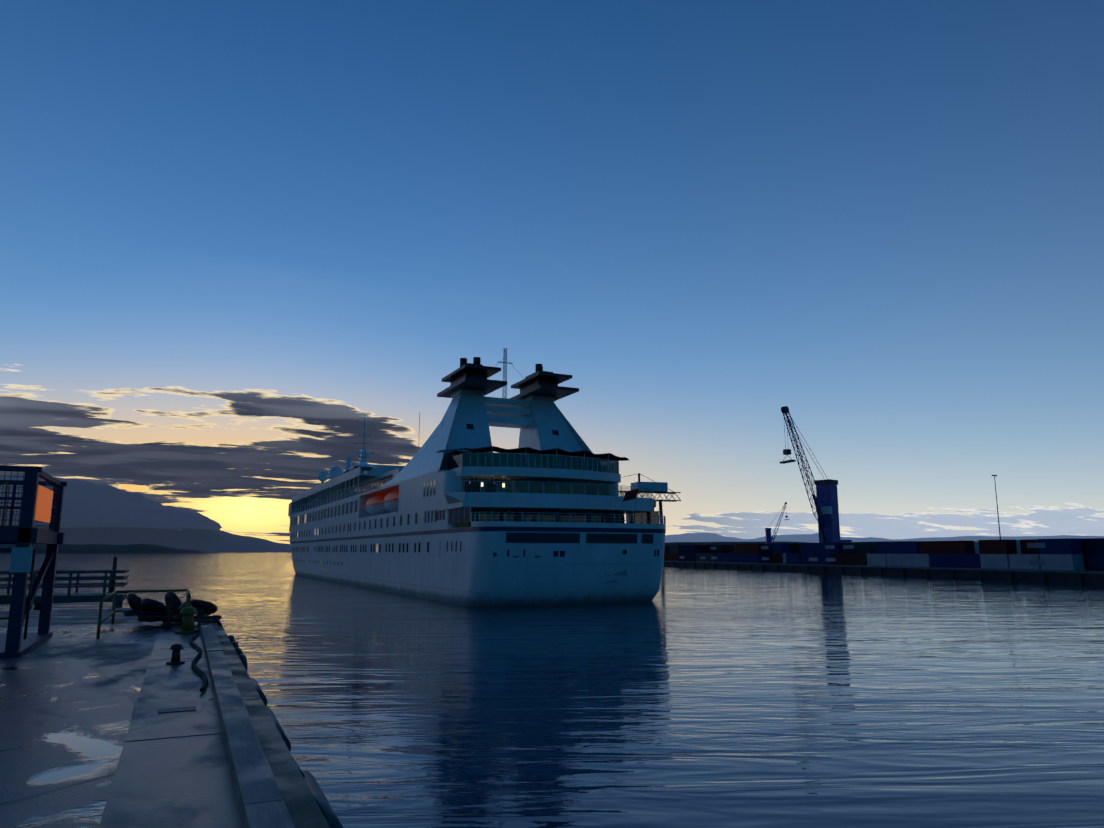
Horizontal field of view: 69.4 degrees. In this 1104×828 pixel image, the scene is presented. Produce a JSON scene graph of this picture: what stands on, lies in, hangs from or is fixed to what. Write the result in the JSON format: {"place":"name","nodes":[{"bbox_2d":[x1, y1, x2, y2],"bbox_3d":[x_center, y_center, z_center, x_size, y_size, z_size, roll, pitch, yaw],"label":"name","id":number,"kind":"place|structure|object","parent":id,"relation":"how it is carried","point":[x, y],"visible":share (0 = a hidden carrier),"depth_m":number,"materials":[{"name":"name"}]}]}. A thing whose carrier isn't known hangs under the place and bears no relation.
{"place":"outdoors","nodes":[
{"label":"outdoors","id":0,"kind":"place"},
{"bbox_2d":[0,465,66,657],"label":"gangway tower","id":1,"kind":"structure","parent":0,"point":[24,534],"depth_m":14.91,"materials":[{"name":"blue metal"}]},
{"bbox_2d":[0,544,206,552],"bbox_3d":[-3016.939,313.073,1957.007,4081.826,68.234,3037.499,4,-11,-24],"label":"distant shoreline","id":2,"kind":"structure","parent":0,"point":[101,548],"depth_m":2871.62,"materials":[{"name":"black"}]},
{"bbox_2d":[0,473,221,531],"bbox_3d":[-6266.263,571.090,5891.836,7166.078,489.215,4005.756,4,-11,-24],"label":"mountain","id":3,"kind":"structure","parent":0,"point":[88,504],"depth_m":6542.29,"materials":[{"name":"grey stone"}]},
{"bbox_2d":[0,525,290,551],"bbox_3d":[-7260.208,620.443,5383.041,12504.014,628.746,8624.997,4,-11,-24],"label":"mountain","id":4,"kind":"structure","parent":0,"point":[205,540],"depth_m":6955.77,"materials":[{"name":"blue"}]},
{"bbox_2d":[0,552,1103,827],"bbox_3d":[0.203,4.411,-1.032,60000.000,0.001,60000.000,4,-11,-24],"label":"water","id":5,"kind":"structure","parent":0,"point":[714,698],"depth_m":25.27,"materials":[{"name":"blue liquid"}]},
{"bbox_2d":[0,557,128,609],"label":"railing","id":6,"kind":"object","parent":5,"relation":"in","point":[82,597],"visible":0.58,"depth_m":40.66,"materials":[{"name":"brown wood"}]},
{"bbox_2d":[0,619,329,827],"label":"pier","id":7,"kind":"structure","parent":5,"relation":"in","point":[119,726],"depth_m":7.81,"materials":[{"name":"concrete"}]},
{"bbox_2d":[0,589,190,636],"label":"ramp","id":8,"kind":"structure","parent":7,"relation":"on","point":[100,616],"depth_m":24.61,"materials":[{"name":"green wood"}]},
{"bbox_2d":[123,591,222,691],"bbox_3d":[-7.476,4.494,15.821,2.476,1.411,12.625,4,-11,-24],"label":"mooring equipment","id":9,"kind":"object","parent":7,"relation":"on","point":[174,608],"visible":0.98,"depth_m":19.62,"materials":[{"name":"black metal"}]},
{"bbox_2d":[228,635,343,827],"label":"dock fenders","id":10,"kind":"object","parent":7,"relation":"attached to","point":[329,814],"visible":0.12,"depth_m":8.27,"materials":[{"name":"rubber"}]},
{"bbox_2d":[288,348,665,605],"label":"ship","id":11,"kind":"object","parent":5,"relation":"on","point":[455,510],"visible":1,"depth_m":77.36,"materials":[{"name":"white metal"}]},
{"bbox_2d":[0,0,1103,543],"label":"sky","id":12,"kind":"structure","parent":0,"point":[236,236],"materials":[{"name":"blue"}]},
{"bbox_2d":[665,541,904,545],"bbox_3d":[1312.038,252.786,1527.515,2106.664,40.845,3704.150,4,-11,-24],"label":"shore","id":13,"kind":"structure","parent":0,"point":[709,543],"depth_m":2406.94,"materials":[{"name":"black"}]},
{"bbox_2d":[664,561,1103,583],"bbox_3d":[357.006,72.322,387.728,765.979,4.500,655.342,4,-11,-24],"label":"quay","id":14,"kind":"structure","parent":0,"point":[1081,576],"depth_m":145.75,"materials":[{"name":"grey concrete"}]},
{"bbox_2d":[619,473,680,552],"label":"gantry crane","id":15,"kind":"object","parent":14,"relation":"on","point":[659,488],"visible":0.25,"depth_m":297.42,"materials":[{"name":"grey metal"}]},
{"bbox_2d":[765,406,851,543],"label":"cranes","id":16,"kind":"object","parent":14,"relation":"on","point":[825,498],"visible":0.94,"depth_m":245.42,"materials":[{"name":"blue metal"}]},
{"bbox_2d":[664,538,1103,570],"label":"containers","id":17,"kind":"object","parent":14,"relation":"on","point":[1065,554],"visible":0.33,"depth_m":163.84,"materials":[{"name":"teal metal"}]},
{"bbox_2d":[992,475,1000,539],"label":"light masts","id":18,"kind":"object","parent":14,"relation":"on","point":[997,507],"visible":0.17,"depth_m":243.97,"materials":[{"name":"grey metal"}]},
{"bbox_2d":[665,533,1103,542],"bbox_3d":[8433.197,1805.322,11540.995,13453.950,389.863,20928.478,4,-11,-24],"label":"hills","id":19,"kind":"structure","parent":0,"point":[709,537],"depth_m":14632.38,"materials":[{"name":"blue"}]}
]}

